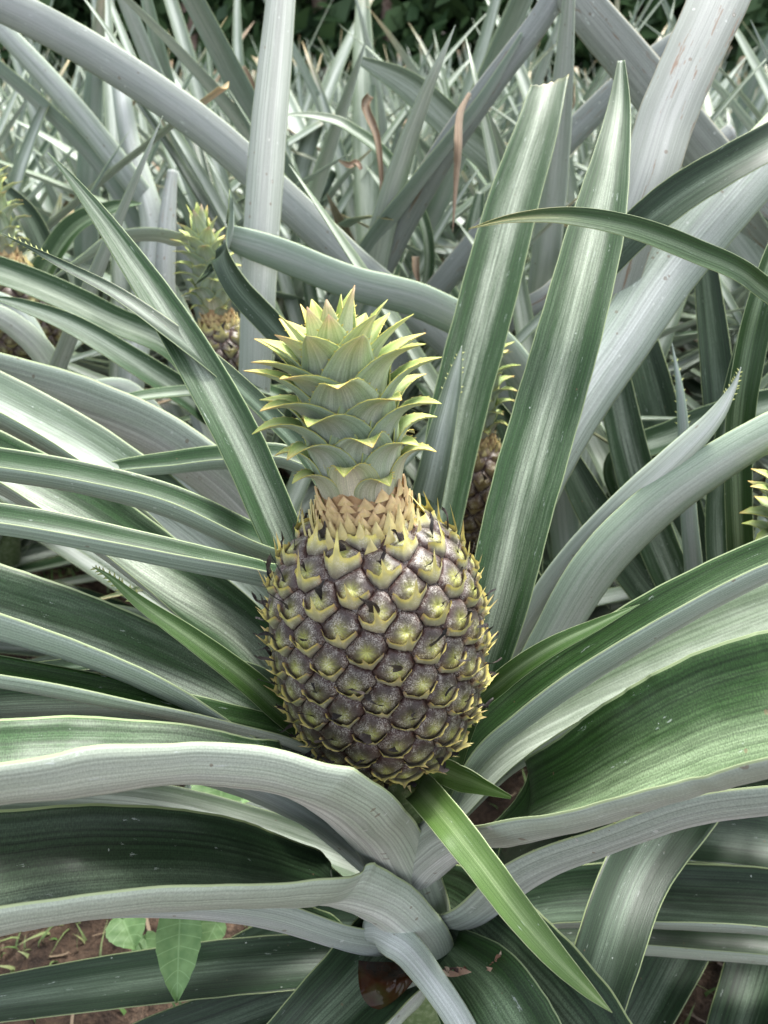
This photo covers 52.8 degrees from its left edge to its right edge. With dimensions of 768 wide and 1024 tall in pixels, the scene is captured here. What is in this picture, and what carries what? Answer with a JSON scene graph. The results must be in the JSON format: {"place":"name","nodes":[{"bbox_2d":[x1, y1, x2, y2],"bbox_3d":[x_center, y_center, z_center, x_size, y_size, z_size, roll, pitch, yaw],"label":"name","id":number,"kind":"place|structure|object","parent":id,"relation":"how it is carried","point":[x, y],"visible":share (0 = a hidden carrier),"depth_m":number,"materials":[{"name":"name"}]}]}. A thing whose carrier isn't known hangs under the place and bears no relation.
{"place":"outdoors","nodes":[
{"label":"outdoors","id":0,"kind":"place"},
{"bbox_2d":[0,515,757,1023],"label":"grass","id":1,"kind":"structure","parent":0,"point":[84,939],"depth_m":0.93,"materials":[{"name":"plant"}]},
{"bbox_2d":[0,48,765,1023],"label":"ground","id":2,"kind":"structure","parent":0,"point":[480,814],"depth_m":0.94,"materials":[{"name":"soil"}]},
{"bbox_2d":[0,57,11,112],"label":"pineapple plant","id":3,"kind":"object","parent":2,"relation":"on","point":[3,87],"visible":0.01,"depth_m":6.07,"materials":[{"name":"green plant"}]},
{"bbox_2d":[0,109,24,154],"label":"pineapple plant","id":4,"kind":"object","parent":2,"relation":"on","point":[13,131],"visible":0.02,"depth_m":3.44,"materials":[{"name":"green plant"}]},
{"bbox_2d":[0,72,26,153],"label":"pineapple plant","id":5,"kind":"object","parent":2,"relation":"on","point":[8,95],"visible":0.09,"depth_m":2.62,"materials":[{"name":"green plant"}]},
{"bbox_2d":[0,56,59,97],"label":"pineapple plant","id":6,"kind":"object","parent":2,"relation":"on","point":[7,89],"visible":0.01,"depth_m":7.10,"materials":[{"name":"green plant"}]},
{"bbox_2d":[11,60,73,149],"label":"pineapple plant","id":7,"kind":"object","parent":2,"relation":"on","point":[12,129],"visible":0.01,"depth_m":4.09,"materials":[{"name":"green plant"}]},
{"bbox_2d":[2,57,82,98],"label":"pineapple plant","id":8,"kind":"object","parent":2,"relation":"on","point":[63,74],"visible":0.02,"depth_m":6.27,"materials":[{"name":"green plant"}]},
{"bbox_2d":[77,70,85,98],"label":"pineapple plant","id":9,"kind":"object","parent":2,"relation":"on","point":[80,82],"visible":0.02,"depth_m":6.84,"materials":[{"name":"green plant"}]},
{"bbox_2d":[13,130,159,193],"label":"pineapple plant","id":10,"kind":"object","parent":2,"relation":"on","point":[69,165],"visible":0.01,"depth_m":3.51,"materials":[{"name":"green plant"}]},
{"bbox_2d":[7,0,184,283],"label":"pineapple plant","id":11,"kind":"object","parent":2,"relation":"on","point":[43,197],"visible":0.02,"depth_m":2.27,"materials":[{"name":"green plant"}]},
{"bbox_2d":[0,37,192,239],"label":"pineapple plant","id":12,"kind":"object","parent":2,"relation":"on","point":[8,142],"visible":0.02,"depth_m":2.63,"materials":[{"name":"green plant"}]},
{"bbox_2d":[48,49,162,166],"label":"pineapple plant","id":13,"kind":"object","parent":2,"relation":"on","point":[142,124],"visible":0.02,"depth_m":4.24,"materials":[{"name":"green plant"}]},
{"bbox_2d":[13,210,214,566],"bbox_3d":[-1.098,-0.271,1.008,1.558,1.230,1.913,3,32,5],"label":"pineapple plant","id":14,"kind":"object","parent":2,"relation":"on","point":[36,552],"visible":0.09,"depth_m":1.44,"materials":[{"name":"green plant"}]},
{"bbox_2d":[0,69,228,404],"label":"pineapple plant","id":15,"kind":"object","parent":2,"relation":"on","point":[67,209],"visible":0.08,"depth_m":1.23,"materials":[{"name":"green plant"}]},
{"bbox_2d":[0,0,232,584],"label":"pineapple plant","id":16,"kind":"object","parent":2,"relation":"on","point":[102,150],"visible":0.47,"depth_m":1.27,"materials":[{"name":"green plant"}]},
{"bbox_2d":[0,81,234,386],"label":"pineapple plant","id":17,"kind":"object","parent":2,"relation":"on","point":[42,150],"visible":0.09,"depth_m":1.91,"materials":[{"name":"green plant"}]},
{"bbox_2d":[0,29,245,318],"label":"pineapple plant","id":18,"kind":"object","parent":2,"relation":"on","point":[30,111],"visible":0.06,"depth_m":2.36,"materials":[{"name":"green plant"}]},
{"bbox_2d":[75,60,206,157],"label":"pineapple plant","id":19,"kind":"object","parent":2,"relation":"on","point":[135,113],"depth_m":4.47,"materials":[{"name":"green plant"}]},
{"bbox_2d":[134,107,152,135],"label":"pineapple plant","id":20,"kind":"object","parent":2,"relation":"on","point":[149,131],"visible":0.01,"depth_m":4.92,"materials":[{"name":"green plant"}]},
{"bbox_2d":[47,66,243,230],"bbox_3d":[-0.927,-1.346,3.200,1.190,1.056,1.110,-6,33,-10],"label":"pineapple plant","id":21,"kind":"object","parent":2,"relation":"on","point":[102,186],"visible":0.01,"depth_m":3.09,"materials":[{"name":"green plant"}]},
{"bbox_2d":[0,0,307,356],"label":"pineapple plant","id":22,"kind":"object","parent":2,"relation":"on","point":[64,140],"visible":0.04,"depth_m":2.61,"materials":[{"name":"green plant"}]},
{"bbox_2d":[105,918,225,1006],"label":"weed","id":23,"kind":"object","parent":2,"relation":"on","point":[176,943],"visible":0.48,"depth_m":0.67,"materials":[{"name":"green plant"}]},
{"bbox_2d":[13,0,355,441],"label":"pineapple plant","id":24,"kind":"object","parent":2,"relation":"on","point":[86,239],"visible":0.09,"depth_m":1.75,"materials":[{"name":"green plant"}]},
{"bbox_2d":[180,2,198,51],"bbox_3d":[-2.097,-7.251,8.067,5.334,5.754,3.978,0,32,0],"label":"tree","id":25,"kind":"object","parent":2,"relation":"on","point":[193,38],"visible":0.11,"depth_m":8.71,"materials":[{"name":"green plant"}]},
{"bbox_2d":[139,134,293,209],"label":"pineapple plant","id":26,"kind":"object","parent":2,"relation":"on","point":[157,158],"visible":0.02,"depth_m":3.23,"materials":[{"name":"green plant"}]},
{"bbox_2d":[191,785,249,927],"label":"weed","id":27,"kind":"object","parent":2,"relation":"on","point":[201,788],"visible":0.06,"depth_m":0.80,"materials":[{"name":"green plant"}]},
{"bbox_2d":[2,1,463,282],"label":"pineapple plant","id":28,"kind":"object","parent":2,"relation":"on","point":[306,105],"visible":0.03,"depth_m":2.86,"materials":[{"name":"green plant"}]},
{"bbox_2d":[0,0,490,490],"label":"pineapple plant","id":29,"kind":"object","parent":2,"relation":"on","point":[151,51],"visible":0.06,"depth_m":1.83,"materials":[{"name":"green plant"}]},
{"bbox_2d":[10,0,500,360],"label":"pineapple plant","id":30,"kind":"object","parent":2,"relation":"on","point":[237,48],"visible":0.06,"depth_m":2.10,"materials":[{"name":"green plant"}]},
{"bbox_2d":[207,70,325,184],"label":"pineapple plant","id":31,"kind":"object","parent":2,"relation":"on","point":[253,73],"visible":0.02,"depth_m":3.73,"materials":[{"name":"green plant"}]},
{"bbox_2d":[245,58,324,100],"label":"pineapple plant","id":32,"kind":"object","parent":2,"relation":"on","point":[304,96],"visible":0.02,"depth_m":6.98,"materials":[{"name":"green plant"}]},
{"bbox_2d":[234,30,398,129],"bbox_3d":[-0.327,-1.906,4.075,1.223,1.085,1.140,-12,34,-18],"label":"pineapple plant","id":33,"kind":"object","parent":2,"relation":"on","point":[335,96],"visible":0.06,"depth_m":4.06,"materials":[{"name":"green plant"}]},
{"bbox_2d":[247,56,391,155],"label":"pineapple plant","id":34,"kind":"object","parent":2,"relation":"on","point":[312,102],"visible":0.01,"depth_m":4.79,"materials":[{"name":"green plant"}]},
{"bbox_2d":[312,0,330,81],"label":"tree","id":35,"kind":"object","parent":2,"relation":"on","point":[314,2],"visible":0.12,"depth_m":8.88,"materials":[{"name":"green plant"}]},
{"bbox_2d":[243,66,427,202],"bbox_3d":[-0.234,-1.393,3.281,1.312,0.890,1.233,10,33,16],"label":"pineapple plant","id":36,"kind":"object","parent":2,"relation":"on","point":[339,95],"visible":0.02,"depth_m":3.34,"materials":[{"name":"green plant"}]},
{"bbox_2d":[287,86,384,160],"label":"pineapple plant","id":37,"kind":"object","parent":2,"relation":"on","point":[345,132],"depth_m":3.69,"materials":[{"name":"green plant"}]},
{"bbox_2d":[287,65,388,136],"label":"pineapple plant","id":38,"kind":"object","parent":2,"relation":"on","point":[333,96],"visible":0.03,"depth_m":5.39,"materials":[{"name":"green plant"}]},
{"bbox_2d":[287,59,390,141],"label":"pineapple plant","id":39,"kind":"object","parent":2,"relation":"on","point":[299,92],"visible":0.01,"depth_m":4.54,"materials":[{"name":"green plant"}]},
{"bbox_2d":[0,0,680,672],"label":"pineapple plant","id":40,"kind":"object","parent":2,"relation":"on","point":[92,320],"visible":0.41,"depth_m":0.88,"materials":[{"name":"green plant"}]},
{"bbox_2d":[294,38,390,107],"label":"pineapple plant","id":41,"kind":"object","parent":2,"relation":"on","point":[332,56],"visible":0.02,"depth_m":7.28,"materials":[{"name":"green plant"}]},
{"bbox_2d":[295,38,392,119],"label":"pineapple plant","id":42,"kind":"object","parent":2,"relation":"on","point":[328,69],"visible":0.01,"depth_m":6.52,"materials":[{"name":"green plant"}]},
{"bbox_2d":[155,0,556,363],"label":"pineapple plant","id":43,"kind":"object","parent":2,"relation":"on","point":[310,83],"visible":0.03,"depth_m":1.99,"materials":[{"name":"green plant"}]},
{"bbox_2d":[1,564,722,1023],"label":"dry litter","id":44,"kind":"object","parent":2,"relation":"on","point":[149,930],"visible":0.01,"depth_m":0.92,"materials":[{"name":"brown plant"}]},
{"bbox_2d":[0,0,738,653],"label":"pineapple plant","id":45,"kind":"object","parent":2,"relation":"on","point":[240,88],"visible":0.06,"depth_m":1.55,"materials":[{"name":"green plant"}]},
{"bbox_2d":[342,55,403,156],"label":"pineapple plant","id":46,"kind":"object","parent":2,"relation":"on","point":[385,98],"visible":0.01,"depth_m":6.07,"materials":[{"name":"green plant"}]},
{"bbox_2d":[156,42,590,225],"bbox_3d":[-0.003,-1.169,2.771,1.618,0.960,1.646,-23,39,-32],"label":"pineapple plant","id":47,"kind":"object","parent":2,"relation":"on","point":[453,77],"visible":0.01,"depth_m":2.57,"materials":[{"name":"green plant"}]},
{"bbox_2d":[339,80,411,140],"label":"pineapple plant","id":48,"kind":"object","parent":2,"relation":"on","point":[410,109],"visible":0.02,"depth_m":4.88,"materials":[{"name":"green plant"}]},
{"bbox_2d":[0,60,767,1023],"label":"pineapple plant","id":49,"kind":"object","parent":2,"relation":"on","point":[356,698],"visible":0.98,"depth_m":0.55,"materials":[{"name":"green plant"}]},
{"bbox_2d":[358,960,412,1009],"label":"rain water","id":50,"kind":"structure","parent":49,"relation":"attached to","point":[382,985],"depth_m":0.64,"materials":[{"name":"brown liquid"}]},
{"bbox_2d":[0,0,767,801],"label":"pineapple plant","id":51,"kind":"object","parent":2,"relation":"on","point":[336,260],"visible":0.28,"depth_m":0.97,"materials":[{"name":"green plant"}]},
{"bbox_2d":[0,0,767,120],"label":"woodland undergrowth","id":52,"kind":"object","parent":2,"relation":"on","point":[424,18],"visible":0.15,"depth_m":8.77,"materials":[{"name":"green plant"}]},
{"bbox_2d":[68,0,701,788],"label":"pineapple plant","id":53,"kind":"object","parent":2,"relation":"on","point":[402,202],"visible":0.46,"depth_m":1.19,"materials":[{"name":"green plant"}]},
{"bbox_2d":[381,0,391,41],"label":"tree","id":54,"kind":"object","parent":2,"relation":"on","point":[386,4],"visible":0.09,"depth_m":8.68,"materials":[{"name":"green plant"}]},
{"bbox_2d":[351,52,428,109],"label":"pineapple plant","id":55,"kind":"object","parent":2,"relation":"on","point":[384,90],"visible":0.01,"depth_m":7.10,"materials":[{"name":"green plant"}]},
{"bbox_2d":[321,45,503,184],"bbox_3d":[0.242,-1.846,4.003,1.106,1.052,1.186,15,35,22],"label":"pineapple plant","id":56,"kind":"object","parent":2,"relation":"on","point":[392,103],"visible":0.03,"depth_m":3.77,"materials":[{"name":"green plant"}]},
{"bbox_2d":[384,53,448,107],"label":"pineapple plant","id":57,"kind":"object","parent":2,"relation":"on","point":[400,61],"visible":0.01,"depth_m":6.23,"materials":[{"name":"green plant"}]},
{"bbox_2d":[348,47,510,160],"bbox_3d":[0.210,-1.599,3.631,1.072,1.019,1.150,-14,35,-22],"label":"pineapple plant","id":58,"kind":"object","parent":2,"relation":"on","point":[499,124],"visible":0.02,"depth_m":3.38,"materials":[{"name":"green plant"}]},
{"bbox_2d":[397,46,462,104],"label":"pineapple plant","id":59,"kind":"object","parent":2,"relation":"on","point":[446,75],"visible":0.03,"depth_m":7.14,"materials":[{"name":"green plant"}]},
{"bbox_2d":[384,63,496,144],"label":"pineapple plant","id":60,"kind":"object","parent":2,"relation":"on","point":[390,112],"visible":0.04,"depth_m":4.42,"materials":[{"name":"green plant"}]},
{"bbox_2d":[385,44,498,131],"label":"pineapple plant","id":61,"kind":"object","parent":2,"relation":"on","point":[434,62],"visible":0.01,"depth_m":6.00,"materials":[{"name":"green plant"}]},
{"bbox_2d":[384,56,509,135],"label":"pineapple plant","id":62,"kind":"object","parent":2,"relation":"on","point":[449,71],"visible":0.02,"depth_m":5.18,"materials":[{"name":"green plant"}]},
{"bbox_2d":[389,42,507,130],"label":"pineapple plant","id":63,"kind":"object","parent":2,"relation":"on","point":[444,70],"visible":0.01,"depth_m":5.65,"materials":[{"name":"green plant"}]},
{"bbox_2d":[144,0,766,572],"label":"pineapple plant","id":64,"kind":"object","parent":2,"relation":"on","point":[546,246],"visible":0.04,"depth_m":1.19,"materials":[{"name":"green plant"}]},
{"bbox_2d":[410,58,507,142],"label":"pineapple plant","id":65,"kind":"object","parent":2,"relation":"on","point":[497,100],"visible":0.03,"depth_m":4.61,"materials":[{"name":"green plant"}]},
{"bbox_2d":[432,86,498,137],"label":"pineapple plant","id":66,"kind":"object","parent":2,"relation":"on","point":[458,93],"depth_m":3.74,"materials":[{"name":"green plant"}]},
{"bbox_2d":[292,0,643,243],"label":"pineapple plant","id":67,"kind":"object","parent":2,"relation":"on","point":[538,79],"visible":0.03,"depth_m":2.32,"materials":[{"name":"green plant"}]},
{"bbox_2d":[287,0,662,336],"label":"pineapple plant","id":68,"kind":"object","parent":2,"relation":"on","point":[442,85],"visible":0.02,"depth_m":2.26,"materials":[{"name":"green plant"}]},
{"bbox_2d":[452,50,499,115],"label":"pineapple plant","id":69,"kind":"object","parent":2,"relation":"on","point":[459,57],"visible":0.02,"depth_m":6.37,"materials":[{"name":"green plant"}]},
{"bbox_2d":[184,0,767,446],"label":"pineapple plant","id":70,"kind":"object","parent":2,"relation":"on","point":[524,80],"visible":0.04,"depth_m":1.77,"materials":[{"name":"green plant"}]},
{"bbox_2d":[444,40,508,110],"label":"pineapple plant","id":71,"kind":"object","parent":2,"relation":"on","point":[468,68],"visible":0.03,"depth_m":5.87,"materials":[{"name":"green plant"}]},
{"bbox_2d":[389,59,596,183],"bbox_3d":[0.644,-1.597,3.696,1.197,0.996,1.338,-11,34,-17],"label":"pineapple plant","id":72,"kind":"object","parent":2,"relation":"on","point":[507,105],"visible":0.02,"depth_m":3.74,"materials":[{"name":"green plant"}]},
{"bbox_2d":[451,44,538,125],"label":"pineapple plant","id":73,"kind":"object","parent":2,"relation":"on","point":[504,93],"visible":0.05,"depth_m":5.67,"materials":[{"name":"green plant"}]},
{"bbox_2d":[462,56,551,119],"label":"pineapple plant","id":74,"kind":"object","parent":2,"relation":"on","point":[533,69],"visible":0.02,"depth_m":7.19,"materials":[{"name":"green plant"}]},
{"bbox_2d":[496,63,579,123],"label":"pineapple plant","id":75,"kind":"object","parent":2,"relation":"on","point":[548,78],"depth_m":6.11,"materials":[{"name":"green plant"}]},
{"bbox_2d":[499,81,577,139],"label":"pineapple plant","id":76,"kind":"object","parent":2,"relation":"on","point":[509,115],"visible":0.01,"depth_m":4.95,"materials":[{"name":"green plant"}]},
{"bbox_2d":[514,57,595,100],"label":"pineapple plant","id":77,"kind":"object","parent":2,"relation":"on","point":[579,72],"visible":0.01,"depth_m":6.80,"materials":[{"name":"green plant"}]},
{"bbox_2d":[549,65,597,169],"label":"pineapple plant","id":78,"kind":"object","parent":2,"relation":"on","point":[592,135],"visible":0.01,"depth_m":4.41,"materials":[{"name":"green plant"}]},
{"bbox_2d":[531,70,633,122],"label":"pineapple plant","id":79,"kind":"object","parent":2,"relation":"on","point":[586,84],"visible":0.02,"depth_m":4.87,"materials":[{"name":"green plant"}]},
{"bbox_2d":[403,0,762,506],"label":"pineapple plant","id":80,"kind":"object","parent":2,"relation":"on","point":[708,109],"visible":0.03,"depth_m":2.06,"materials":[{"name":"green plant"}]},
{"bbox_2d":[574,76,592,150],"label":"pineapple plant","id":81,"kind":"object","parent":2,"relation":"on","point":[591,142],"depth_m":4.05,"materials":[{"name":"green plant"}]},
{"bbox_2d":[573,67,595,169],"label":"pineapple plant","id":82,"kind":"object","parent":2,"relation":"on","point":[580,95],"visible":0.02,"depth_m":3.55,"materials":[{"name":"green plant"}]},
{"bbox_2d":[405,207,767,1023],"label":"pineapple plant","id":83,"kind":"object","parent":2,"relation":"on","point":[631,887],"visible":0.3,"depth_m":0.78,"materials":[{"name":"green plant"}]},
{"bbox_2d":[442,0,754,233],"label":"pineapple plant","id":84,"kind":"object","parent":2,"relation":"on","point":[712,95],"visible":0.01,"depth_m":2.63,"materials":[{"name":"green plant"}]},
{"bbox_2d":[440,21,767,393],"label":"pineapple plant","id":85,"kind":"object","parent":2,"relation":"on","point":[692,385],"visible":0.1,"depth_m":1.58,"materials":[{"name":"green plant"}]},
{"bbox_2d":[472,0,740,394],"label":"pineapple plant","id":86,"kind":"object","parent":2,"relation":"on","point":[583,151],"depth_m":2.40,"materials":[{"name":"green plant"}]},
{"bbox_2d":[625,0,642,21],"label":"tree","id":87,"kind":"object","parent":2,"relation":"on","point":[640,12],"visible":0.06,"depth_m":9.16,"materials":[{"name":"green plant"}]},
{"bbox_2d":[505,16,767,355],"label":"pineapple plant","id":88,"kind":"object","parent":2,"relation":"on","point":[746,120],"visible":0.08,"depth_m":1.85,"materials":[{"name":"green plant"}]},
{"bbox_2d":[509,0,767,156],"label":"pineapple plant","id":89,"kind":"object","parent":2,"relation":"on","point":[748,89],"visible":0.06,"depth_m":2.45,"materials":[{"name":"green plant"}]},
{"bbox_2d":[588,61,726,141],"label":"pineapple plant","id":90,"kind":"object","parent":2,"relation":"on","point":[718,81],"depth_m":3.21,"materials":[{"name":"green plant"}]},
{"bbox_2d":[557,0,767,532],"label":"pineapple plant","id":91,"kind":"object","parent":2,"relation":"on","point":[686,155],"visible":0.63,"depth_m":0.79,"materials":[{"name":"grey plant"}]},
{"bbox_2d":[564,224,767,365],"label":"pineapple plant","id":92,"kind":"object","parent":2,"relation":"on","point":[691,300],"visible":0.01,"depth_m":1.32,"materials":[{"name":"green plant"}]},
{"bbox_2d":[573,64,767,347],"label":"pineapple plant","id":93,"kind":"object","parent":2,"relation":"on","point":[766,68],"visible":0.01,"depth_m":2.45,"materials":[{"name":"green plant"}]},
{"bbox_2d":[593,385,767,531],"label":"pineapple plant","id":94,"kind":"object","parent":2,"relation":"on","point":[692,404],"visible":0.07,"depth_m":1.28,"materials":[{"name":"green plant"}]},
{"bbox_2d":[635,66,742,123],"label":"pineapple plant","id":95,"kind":"object","parent":2,"relation":"on","point":[729,92],"visible":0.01,"depth_m":3.17,"materials":[{"name":"green plant"}]},
{"bbox_2d":[709,65,730,121],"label":"pineapple plant","id":96,"kind":"object","parent":2,"relation":"on","point":[717,77],"visible":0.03,"depth_m":5.33,"materials":[{"name":"green plant"}]},
{"bbox_2d":[709,87,738,125],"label":"pineapple plant","id":97,"kind":"object","parent":2,"relation":"on","point":[728,107],"visible":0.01,"depth_m":4.88,"materials":[{"name":"green plant"}]},
{"bbox_2d":[714,46,736,107],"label":"pineapple plant","id":98,"kind":"object","parent":2,"relation":"on","point":[723,62],"visible":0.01,"depth_m":5.71,"materials":[{"name":"green plant"}]},
{"bbox_2d":[718,57,744,123],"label":"pineapple plant","id":99,"kind":"object","parent":2,"relation":"on","point":[733,78],"depth_m":3.70,"materials":[{"name":"green plant"}]},
{"bbox_2d":[709,85,760,123],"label":"pineapple plant","id":100,"kind":"object","parent":2,"relation":"on","point":[759,89],"visible":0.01,"depth_m":4.83,"materials":[{"name":"green plant"}]},
{"bbox_2d":[714,21,764,127],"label":"pineapple plant","id":101,"kind":"object","parent":2,"relation":"on","point":[720,121],"visible":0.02,"depth_m":2.48,"materials":[{"name":"green plant"}]},
{"bbox_2d":[720,40,762,98],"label":"pineapple plant","id":102,"kind":"object","parent":2,"relation":"on","point":[744,69],"visible":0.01,"depth_m":7.05,"materials":[{"name":"green plant"}]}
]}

